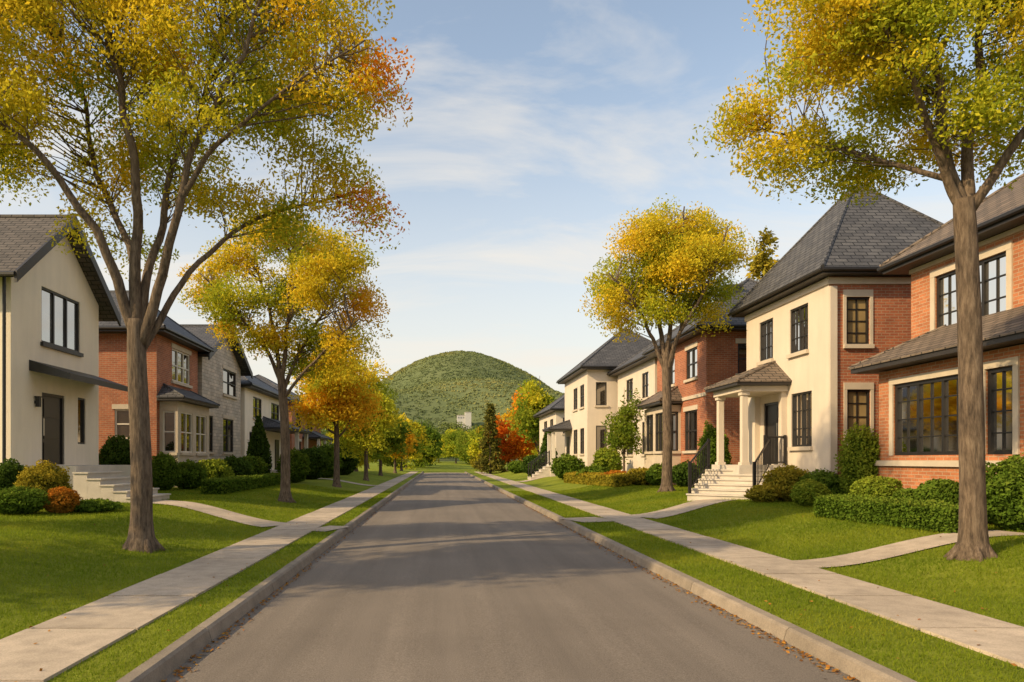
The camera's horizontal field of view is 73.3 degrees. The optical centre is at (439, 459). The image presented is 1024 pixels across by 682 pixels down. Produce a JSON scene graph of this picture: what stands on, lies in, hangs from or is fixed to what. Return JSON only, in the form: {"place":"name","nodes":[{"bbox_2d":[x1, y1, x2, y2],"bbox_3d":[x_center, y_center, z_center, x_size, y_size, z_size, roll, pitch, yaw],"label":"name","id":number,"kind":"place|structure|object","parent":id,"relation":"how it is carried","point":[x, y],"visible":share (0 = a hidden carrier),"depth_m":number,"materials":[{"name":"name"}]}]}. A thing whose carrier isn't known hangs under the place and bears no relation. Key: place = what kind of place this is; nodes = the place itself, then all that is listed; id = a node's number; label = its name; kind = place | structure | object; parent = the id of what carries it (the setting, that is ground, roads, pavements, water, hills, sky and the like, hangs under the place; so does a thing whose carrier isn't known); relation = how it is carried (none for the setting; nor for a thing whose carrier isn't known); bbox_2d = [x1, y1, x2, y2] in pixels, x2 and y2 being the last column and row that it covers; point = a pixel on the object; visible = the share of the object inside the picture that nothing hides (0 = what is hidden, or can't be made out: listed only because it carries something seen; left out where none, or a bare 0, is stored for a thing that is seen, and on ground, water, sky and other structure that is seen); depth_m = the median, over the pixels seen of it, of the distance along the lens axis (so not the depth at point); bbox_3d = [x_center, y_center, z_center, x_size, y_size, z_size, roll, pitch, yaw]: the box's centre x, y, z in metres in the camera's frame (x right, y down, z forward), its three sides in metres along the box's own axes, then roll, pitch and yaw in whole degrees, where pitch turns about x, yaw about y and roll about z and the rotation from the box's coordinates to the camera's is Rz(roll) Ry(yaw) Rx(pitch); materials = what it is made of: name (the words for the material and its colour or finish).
{"place":"outdoors","nodes":[
{"label":"outdoors","id":0,"kind":"place"},
{"bbox_2d":[0,472,416,681],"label":"pavement","id":1,"kind":"structure","parent":0,"point":[74,637],"depth_m":7.24,"materials":[{"name":"concrete"}]},
{"bbox_2d":[153,500,284,526],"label":"path","id":2,"kind":"structure","parent":0,"point":[228,515],"depth_m":17.61,"materials":[{"name":"concrete"}]},
{"bbox_2d":[322,350,564,460],"bbox_3d":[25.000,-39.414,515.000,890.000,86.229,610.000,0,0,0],"label":"hill","id":3,"kind":"structure","parent":0,"point":[435,404],"depth_m":379.34,"materials":[{"name":"green plant"}]},
{"bbox_2d":[163,472,858,681],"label":"road","id":4,"kind":"structure","parent":0,"point":[444,577],"depth_m":7.24,"materials":[{"name":"grey asphalt"}]},
{"bbox_2d":[9,486,1017,681],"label":"fallen leaves","id":5,"kind":"object","parent":4,"relation":"on","point":[712,605],"visible":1,"depth_m":6.86,"materials":[{"name":"orange plant"}]},
{"bbox_2d":[0,461,1023,681],"bbox_3d":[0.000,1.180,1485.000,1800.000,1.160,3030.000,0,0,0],"label":"ground","id":6,"kind":"structure","parent":0,"point":[553,483],"depth_m":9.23,"materials":[{"name":"green plant"}]},
{"bbox_2d":[0,458,25,489],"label":"shrub","id":7,"kind":"object","parent":6,"relation":"on","point":[10,468],"visible":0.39,"depth_m":16.57,"materials":[{"name":"green plant"}]},
{"bbox_2d":[0,485,52,514],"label":"shrub","id":8,"kind":"object","parent":6,"relation":"on","point":[14,499],"visible":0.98,"depth_m":14.51,"materials":[{"name":"green plant"}]},
{"bbox_2d":[13,459,72,492],"bbox_3d":[-9.515,0.595,16.410,1.268,1.254,1.281,0,0,-37],"label":"shrub","id":9,"kind":"object","parent":6,"relation":"on","point":[46,475],"visible":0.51,"depth_m":16.09,"materials":[{"name":"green plant"}]},
{"bbox_2d":[42,485,82,513],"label":"shrub","id":10,"kind":"object","parent":6,"relation":"on","point":[63,500],"visible":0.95,"depth_m":15.00,"materials":[{"name":"orange plant"}]},
{"bbox_2d":[0,214,170,502],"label":"gabled house","id":11,"kind":"structure","parent":6,"relation":"on","point":[56,305],"depth_m":20.05,"materials":[{"name":"paint"}]},
{"bbox_2d":[42,392,63,464],"bbox_3d":[-11.569,-0.900,20.320,0.102,2.100,1.200,0,0,0],"label":"door","id":12,"kind":"structure","parent":11,"relation":"in","point":[52,404],"depth_m":20.41,"materials":[{"name":"wood"}]},
{"bbox_2d":[40,286,83,356],"bbox_3d":[-11.507,-4.150,20.750,0.195,1.740,2.220,0,0,0],"label":"window","id":13,"kind":"structure","parent":11,"relation":"in","point":[59,313],"depth_m":20.79,"materials":[{"name":"black glass"}]},
{"bbox_2d":[78,398,84,443],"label":"window","id":14,"kind":"structure","parent":11,"relation":"in","point":[81,401],"depth_m":22.06,"materials":[{"name":"black glass"}]},
{"bbox_2d":[72,498,123,512],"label":"shrub","id":15,"kind":"object","parent":6,"relation":"on","point":[90,505],"visible":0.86,"depth_m":15.50,"materials":[{"name":"green plant"}]},
{"bbox_2d":[99,434,129,464],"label":"shrub","id":16,"kind":"object","parent":6,"relation":"on","point":[114,450],"visible":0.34,"depth_m":24.80,"materials":[{"name":"green plant"}]},
{"bbox_2d":[99,290,219,486],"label":"brick house","id":17,"kind":"structure","parent":6,"relation":"on","point":[179,406],"depth_m":28.00,"materials":[{"name":"red brick"}]},
{"bbox_2d":[112,404,129,438],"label":"window","id":18,"kind":"structure","parent":17,"relation":"in","point":[121,410],"depth_m":27.79,"materials":[{"name":"grey glass"}]},
{"bbox_2d":[159,411,177,454],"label":"window","id":19,"kind":"structure","parent":17,"relation":"in","point":[168,416],"depth_m":28.09,"materials":[{"name":"grey glass"}]},
{"bbox_2d":[171,343,192,388],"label":"window","id":20,"kind":"structure","parent":17,"relation":"in","point":[180,360],"depth_m":30.36,"materials":[{"name":"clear glass"}]},
{"bbox_2d":[180,412,195,455],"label":"window","id":21,"kind":"structure","parent":17,"relation":"in","point":[186,418],"depth_m":29.05,"materials":[{"name":"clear glass"}]},
{"bbox_2d":[196,414,208,455],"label":"window","id":22,"kind":"structure","parent":17,"relation":"in","point":[200,420],"depth_m":30.75,"materials":[{"name":"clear glass"}]},
{"bbox_2d":[152,451,181,489],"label":"shrub","id":23,"kind":"object","parent":6,"relation":"on","point":[166,475],"visible":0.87,"depth_m":24.89,"materials":[{"name":"green plant"}]},
{"bbox_2d":[175,459,207,489],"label":"shrub","id":24,"kind":"object","parent":6,"relation":"on","point":[193,474],"visible":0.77,"depth_m":26.22,"materials":[{"name":"green plant"}]},
{"bbox_2d":[0,483,392,681],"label":"lawn grass","id":25,"kind":"structure","parent":6,"relation":"on","point":[105,514],"depth_m":11.17,"materials":[{"name":"green plant"}]},
{"bbox_2d":[0,0,414,553],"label":"street tree","id":26,"kind":"object","parent":6,"relation":"on","point":[269,97],"visible":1,"depth_m":11.26,"materials":[{"name":"yellow plant"}]},
{"bbox_2d":[180,324,252,459],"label":"stone house","id":27,"kind":"structure","parent":6,"relation":"on","point":[222,370],"depth_m":36.09,"materials":[{"name":"grey stone"}]},
{"bbox_2d":[223,414,235,454],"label":"window","id":28,"kind":"structure","parent":27,"relation":"in","point":[227,424],"depth_m":37.07,"materials":[{"name":"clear glass"}]},
{"bbox_2d":[223,364,237,399],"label":"window","id":29,"kind":"structure","parent":27,"relation":"in","point":[229,378],"depth_m":37.41,"materials":[{"name":"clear glass"}]},
{"bbox_2d":[198,458,234,478],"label":"shrub","id":30,"kind":"object","parent":6,"relation":"on","point":[219,468],"visible":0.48,"depth_m":28.05,"materials":[{"name":"green plant"}]},
{"bbox_2d":[224,454,251,475],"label":"shrub","id":31,"kind":"object","parent":6,"relation":"on","point":[239,466],"visible":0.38,"depth_m":30.17,"materials":[{"name":"green plant"}]},
{"bbox_2d":[200,472,304,494],"bbox_3d":[-7.994,0.923,31.288,0.944,0.692,15.556,0,0,-1],"label":"hedge","id":32,"kind":"object","parent":6,"relation":"on","point":[223,485],"visible":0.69,"depth_m":25.84,"materials":[{"name":"green plant"}]},
{"bbox_2d":[241,453,269,474],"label":"shrub","id":33,"kind":"object","parent":6,"relation":"on","point":[259,465],"visible":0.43,"depth_m":32.66,"materials":[{"name":"green plant"}]},
{"bbox_2d":[246,413,271,473],"bbox_3d":[-9.687,-0.655,36.504,1.461,3.733,1.461,0,0,0],"label":"evergreen shrub","id":34,"kind":"object","parent":6,"relation":"on","point":[258,444],"visible":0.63,"depth_m":36.22,"materials":[{"name":"green plant"}]},
{"bbox_2d":[116,472,423,681],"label":"kerb","id":35,"kind":"structure","parent":6,"relation":"on","point":[167,661],"depth_m":6.97,"materials":[{"name":"grey concrete"}]},
{"bbox_2d":[241,376,310,472],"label":"cream house","id":36,"kind":"structure","parent":6,"relation":"on","point":[258,396],"depth_m":43.84,"materials":[{"name":"paint"}]},
{"bbox_2d":[176,200,392,502],"bbox_3d":[-5.396,-3.561,23.452,7.475,10.262,4.942,0,0,0],"label":"street tree","id":37,"kind":"object","parent":6,"relation":"on","point":[298,291],"visible":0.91,"depth_m":23.18,"materials":[{"name":"yellow plant"}]},
{"bbox_2d":[274,447,310,482],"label":"shrub","id":38,"kind":"object","parent":6,"relation":"on","point":[300,462],"visible":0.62,"depth_m":35.57,"materials":[{"name":"green plant"}]},
{"bbox_2d":[255,374,333,450],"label":"brick house","id":39,"kind":"structure","parent":6,"relation":"on","point":[315,437],"depth_m":57.10,"materials":[{"name":"red brick"}]},
{"bbox_2d":[300,445,331,479],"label":"shrub","id":40,"kind":"object","parent":6,"relation":"on","point":[319,464],"visible":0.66,"depth_m":41.50,"materials":[{"name":"green plant"}]},
{"bbox_2d":[318,443,342,477],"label":"shrub","id":41,"kind":"object","parent":6,"relation":"on","point":[329,450],"visible":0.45,"depth_m":45.49,"materials":[{"name":"green plant"}]},
{"bbox_2d":[281,348,394,487],"bbox_3d":[-5.635,-2.497,35.785,5.216,8.096,5.518,0,0,-40],"label":"street tree","id":42,"kind":"object","parent":6,"relation":"on","point":[348,401],"visible":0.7,"depth_m":35.17,"materials":[{"name":"orange plant"}]},
{"bbox_2d":[333,442,359,474],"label":"shrub","id":43,"kind":"object","parent":6,"relation":"on","point":[348,465],"visible":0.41,"depth_m":53.30,"materials":[{"name":"green plant"}]},
{"bbox_2d":[323,356,402,480],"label":"street tree","id":44,"kind":"object","parent":6,"relation":"on","point":[389,407],"visible":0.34,"depth_m":47.33,"materials":[{"name":"orange plant"}]},
{"bbox_2d":[360,399,412,475],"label":"street tree","id":45,"kind":"object","parent":6,"relation":"on","point":[394,442],"visible":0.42,"depth_m":61.02,"materials":[{"name":"green plant"}]},
{"bbox_2d":[377,430,423,470],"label":"street tree","id":46,"kind":"object","parent":6,"relation":"on","point":[391,463],"visible":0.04,"depth_m":91.54,"materials":[{"name":"green plant"}]},
{"bbox_2d":[386,416,421,472],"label":"street tree","id":47,"kind":"object","parent":6,"relation":"on","point":[409,444],"visible":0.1,"depth_m":75.32,"materials":[{"name":"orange plant"}]},
{"bbox_2d":[393,412,432,469],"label":"garden tree","id":48,"kind":"object","parent":6,"relation":"on","point":[416,426],"visible":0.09,"depth_m":107.22,"materials":[{"name":"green plant"}]},
{"bbox_2d":[321,419,517,457],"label":"wood","id":49,"kind":"object","parent":6,"relation":"on","point":[455,426],"visible":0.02,"depth_m":303.90,"materials":[{"name":"plant"}]},
{"bbox_2d":[407,417,443,467],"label":"garden tree","id":50,"kind":"object","parent":6,"relation":"on","point":[431,453],"visible":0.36,"depth_m":118.98,"materials":[{"name":"green plant"}]},
{"bbox_2d":[436,428,468,462],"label":"garden tree","id":51,"kind":"object","parent":6,"relation":"on","point":[448,445],"visible":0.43,"depth_m":147.79,"materials":[{"name":"green plant"}]},
{"bbox_2d":[452,430,472,464],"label":"garden tree","id":52,"kind":"object","parent":6,"relation":"on","point":[461,437],"visible":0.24,"depth_m":138.13,"materials":[{"name":"green plant"}]},
{"bbox_2d":[461,425,487,468],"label":"garden tree","id":53,"kind":"object","parent":6,"relation":"on","point":[476,433],"visible":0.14,"depth_m":107.04,"materials":[{"name":"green plant"}]},
{"bbox_2d":[467,429,506,467],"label":"garden tree","id":54,"kind":"object","parent":6,"relation":"on","point":[475,450],"visible":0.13,"depth_m":95.66,"materials":[{"name":"yellow plant"}]},
{"bbox_2d":[473,403,506,473],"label":"conifer tree","id":55,"kind":"object","parent":6,"relation":"on","point":[489,439],"visible":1,"depth_m":75.61,"materials":[{"name":"green plant"}]},
{"bbox_2d":[493,413,533,469],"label":"garden tree","id":56,"kind":"object","parent":6,"relation":"on","point":[513,447],"visible":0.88,"depth_m":77.73,"materials":[{"name":"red plant"}]},
{"bbox_2d":[501,387,537,460],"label":"garden tree","id":57,"kind":"object","parent":6,"relation":"on","point":[509,415],"visible":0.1,"depth_m":80.96,"materials":[{"name":"orange plant"}]},
{"bbox_2d":[504,375,556,455],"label":"garden tree","id":58,"kind":"object","parent":6,"relation":"on","point":[531,405],"visible":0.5,"depth_m":73.22,"materials":[{"name":"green plant"}]},
{"bbox_2d":[520,454,545,475],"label":"shrub","id":59,"kind":"object","parent":6,"relation":"on","point":[526,461],"visible":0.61,"depth_m":55.55,"materials":[{"name":"green plant"}]},
{"bbox_2d":[533,394,564,457],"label":"cream house","id":60,"kind":"structure","parent":6,"relation":"on","point":[551,414],"depth_m":60.48,"materials":[{"name":"beige paint"}]},
{"bbox_2d":[550,453,584,478],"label":"shrub","id":61,"kind":"object","parent":6,"relation":"on","point":[561,466],"visible":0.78,"depth_m":42.38,"materials":[{"name":"green plant"}]},
{"bbox_2d":[563,471,631,487],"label":"hedge","id":62,"kind":"object","parent":6,"relation":"on","point":[616,480],"visible":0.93,"depth_m":33.08,"materials":[{"name":"green plant"}]},
{"bbox_2d":[528,325,679,479],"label":"cream house","id":63,"kind":"structure","parent":6,"relation":"on","point":[600,380],"depth_m":44.02,"materials":[{"name":"beige paint"}]},
{"bbox_2d":[594,382,608,406],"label":"window","id":64,"kind":"structure","parent":63,"relation":"in","point":[601,387],"depth_m":44.08,"materials":[{"name":"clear glass"}]},
{"bbox_2d":[596,426,606,449],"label":"window","id":65,"kind":"structure","parent":63,"relation":"in","point":[600,430],"depth_m":44.08,"materials":[{"name":"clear glass"}]},
{"bbox_2d":[591,447,622,470],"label":"shrub","id":66,"kind":"object","parent":6,"relation":"on","point":[602,457],"visible":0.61,"depth_m":39.51,"materials":[{"name":"green plant"}]},
{"bbox_2d":[601,388,643,470],"bbox_3d":[9.277,-1.182,34.751,2.154,4.954,2.826,0,0,12],"label":"young tree","id":67,"kind":"object","parent":6,"relation":"on","point":[622,428],"visible":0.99,"depth_m":34.31,"materials":[{"name":"green plant"}]},
{"bbox_2d":[625,466,649,485],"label":"shrub","id":68,"kind":"object","parent":6,"relation":"on","point":[638,475],"visible":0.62,"depth_m":30.81,"materials":[{"name":"yellow plant"}]},
{"bbox_2d":[644,462,661,485],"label":"shrub","id":69,"kind":"object","parent":6,"relation":"on","point":[653,475],"visible":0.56,"depth_m":30.13,"materials":[{"name":"green plant"}]},
{"bbox_2d":[577,193,758,491],"bbox_3d":[8.421,-4.247,25.561,6.615,11.106,4.829,0,0,0],"label":"street tree","id":70,"kind":"object","parent":6,"relation":"on","point":[672,255],"visible":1,"depth_m":25.04,"materials":[{"name":"yellow plant"}]},
{"bbox_2d":[672,459,701,486],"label":"shrub","id":71,"kind":"object","parent":6,"relation":"on","point":[680,474],"visible":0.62,"depth_m":28.25,"materials":[{"name":"green plant"}]},
{"bbox_2d":[465,472,916,681],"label":"kerb","id":72,"kind":"structure","parent":6,"relation":"on","point":[860,668],"depth_m":7.00,"materials":[{"name":"grey concrete"}]},
{"bbox_2d":[635,278,757,484],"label":"brick house","id":73,"kind":"structure","parent":6,"relation":"on","point":[700,364],"depth_m":29.46,"materials":[{"name":"red brick"}]},
{"bbox_2d":[644,414,652,453],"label":"window","id":74,"kind":"structure","parent":73,"relation":"in","point":[649,417],"depth_m":33.52,"materials":[{"name":"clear glass"}]},
{"bbox_2d":[653,412,662,453],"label":"window","id":75,"kind":"structure","parent":73,"relation":"in","point":[659,416],"depth_m":32.14,"materials":[{"name":"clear glass"}]},
{"bbox_2d":[672,412,680,453],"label":"window","id":76,"kind":"structure","parent":73,"relation":"in","point":[674,414],"depth_m":31.29,"materials":[{"name":"black glass"}]},
{"bbox_2d":[682,405,697,452],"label":"window","id":77,"kind":"structure","parent":73,"relation":"in","point":[690,416],"depth_m":29.95,"materials":[{"name":"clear glass"}]},
{"bbox_2d":[683,341,697,382],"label":"window","id":78,"kind":"structure","parent":73,"relation":"in","point":[691,354],"depth_m":29.84,"materials":[{"name":"clear glass"}]},
{"bbox_2d":[735,338,746,374],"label":"window","id":79,"kind":"structure","parent":73,"relation":"in","point":[742,348],"depth_m":28.29,"materials":[{"name":"black glass"}]},
{"bbox_2d":[697,420,731,476],"bbox_3d":[10.647,-0.182,26.590,1.322,2.753,1.393,0,0,0],"label":"shrub","id":80,"kind":"object","parent":6,"relation":"on","point":[710,431],"visible":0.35,"depth_m":26.33,"materials":[{"name":"green plant"}]},
{"bbox_2d":[743,227,778,280],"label":"conifer tree","id":81,"kind":"object","parent":6,"relation":"on","point":[764,263],"visible":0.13,"depth_m":40.20,"materials":[{"name":"yellow plant"}]},
{"bbox_2d":[743,483,781,502],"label":"shrub","id":82,"kind":"object","parent":6,"relation":"on","point":[761,493],"visible":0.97,"depth_m":18.58,"materials":[{"name":"green plant"}]},
{"bbox_2d":[761,463,808,501],"bbox_3d":[9.651,0.664,19.018,1.273,1.122,1.302,0,0,0],"label":"shrub","id":83,"kind":"object","parent":6,"relation":"on","point":[782,479],"visible":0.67,"depth_m":18.68,"materials":[{"name":"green plant"}]},
{"bbox_2d":[790,478,831,506],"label":"shrub","id":84,"kind":"object","parent":6,"relation":"on","point":[805,492],"visible":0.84,"depth_m":16.79,"materials":[{"name":"green plant"}]},
{"bbox_2d":[686,185,943,500],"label":"cream house","id":85,"kind":"structure","parent":6,"relation":"on","point":[822,305],"depth_m":20.43,"materials":[{"name":"paint"}]},
{"bbox_2d":[756,318,773,365],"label":"window","id":86,"kind":"structure","parent":85,"relation":"in","point":[766,327],"depth_m":23.13,"materials":[{"name":"black glass"}]},
{"bbox_2d":[765,402,777,463],"bbox_3d":[11.069,-0.875,22.700,0.102,2.050,1.000,0,0,0],"label":"door","id":87,"kind":"structure","parent":85,"relation":"in","point":[771,420],"depth_m":22.70,"materials":[{"name":"wood"}]},
{"bbox_2d":[786,303,808,358],"bbox_3d":[11.008,-3.940,20.930,0.195,1.520,1.180,0,0,0],"label":"window","id":88,"kind":"structure","parent":85,"relation":"in","point":[799,315],"depth_m":20.96,"materials":[{"name":"black glass"}]},
{"bbox_2d":[787,391,812,450],"bbox_3d":[11.008,-1.165,20.790,0.195,1.770,1.300,0,0,0],"label":"window","id":89,"kind":"structure","parent":85,"relation":"in","point":[801,402],"depth_m":20.78,"materials":[{"name":"black glass"}]},
{"bbox_2d":[843,290,874,348],"bbox_3d":[11.810,-3.970,19.308,0.840,1.660,0.195,0,0,0],"label":"window","id":90,"kind":"structure","parent":85,"relation":"in","point":[855,302],"depth_m":19.33,"materials":[{"name":"glass"}]},
{"bbox_2d":[844,382,873,445],"bbox_3d":[11.830,-1.255,19.308,0.840,1.850,0.195,0,0,0],"label":"window","id":91,"kind":"structure","parent":85,"relation":"in","point":[856,402],"depth_m":19.33,"materials":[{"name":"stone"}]},
{"bbox_2d":[796,467,844,494],"bbox_3d":[10.248,0.710,18.205,1.361,1.004,1.387,0,0,0],"label":"shrub","id":92,"kind":"object","parent":6,"relation":"on","point":[830,480],"visible":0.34,"depth_m":17.82,"materials":[{"name":"green plant"}]},
{"bbox_2d":[688,0,1023,561],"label":"street tree","id":93,"kind":"object","parent":6,"relation":"on","point":[836,50],"visible":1,"depth_m":9.34,"materials":[{"name":"yellow plant"}]},
{"bbox_2d":[834,422,882,494],"bbox_3d":[10.619,0.124,17.209,1.198,2.142,1.152,0,0,0],"label":"shrub","id":94,"kind":"object","parent":6,"relation":"on","point":[860,453],"visible":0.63,"depth_m":16.98,"materials":[{"name":"green plant"}]},
{"bbox_2d":[848,475,904,497],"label":"shrub","id":95,"kind":"object","parent":6,"relation":"on","point":[875,486],"visible":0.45,"depth_m":14.53,"materials":[{"name":"green plant"}]},
{"bbox_2d":[813,492,958,532],"bbox_3d":[8.401,0.972,12.789,0.796,0.600,3.747,0,0,-3],"label":"hedge","id":96,"kind":"object","parent":6,"relation":"on","point":[933,515],"visible":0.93,"depth_m":12.37,"materials":[{"name":"green plant"}]},
{"bbox_2d":[848,174,1023,488],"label":"brick house","id":97,"kind":"structure","parent":6,"relation":"on","point":[918,407],"depth_m":14.89,"materials":[{"name":"brick"}]},
{"bbox_2d":[889,367,957,455],"bbox_3d":[10.835,-1.014,15.100,0.140,1.832,2.560,0,0,0],"label":"window","id":98,"kind":"structure","parent":97,"relation":"in","point":[926,411],"depth_m":15.31,"materials":[{"name":"glass"}]},
{"bbox_2d":[930,241,1012,330],"bbox_3d":[11.835,-3.739,15.230,0.140,1.542,2.340,0,0,0],"label":"window","id":99,"kind":"structure","parent":97,"relation":"in","point":[996,272],"depth_m":14.85,"materials":[{"name":"glass"}]},
{"bbox_2d":[983,356,1019,454],"bbox_3d":[10.835,-1.014,13.175,0.140,1.832,0.910,0,0,0],"label":"window","id":100,"kind":"structure","parent":97,"relation":"in","point":[1003,382],"depth_m":13.16,"materials":[{"name":"glass"}]},
{"bbox_2d":[913,478,958,504],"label":"shrub","id":101,"kind":"object","parent":6,"relation":"on","point":[945,490],"visible":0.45,"depth_m":12.41,"materials":[{"name":"green plant"}]},
{"bbox_2d":[986,452,1023,531],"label":"shrub","id":102,"kind":"object","parent":6,"relation":"on","point":[1005,495],"visible":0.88,"depth_m":11.04,"materials":[{"name":"green plant"}]},
{"bbox_2d":[0,0,1023,394],"label":"sky","id":103,"kind":"structure","parent":0,"point":[536,125],"materials":[{"name":"blue"}]},
{"bbox_2d":[633,499,733,517],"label":"path","id":104,"kind":"structure","parent":0,"point":[681,508],"depth_m":19.48,"materials":[{"name":"concrete"}]},
{"bbox_2d":[476,472,1023,667],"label":"pavement","id":105,"kind":"structure","parent":0,"point":[999,639],"depth_m":7.98,"materials":[{"name":"concrete"}]},
{"bbox_2d":[793,530,1023,567],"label":"path","id":106,"kind":"structure","parent":0,"point":[895,549],"depth_m":10.48,"materials":[{"name":"concrete"}]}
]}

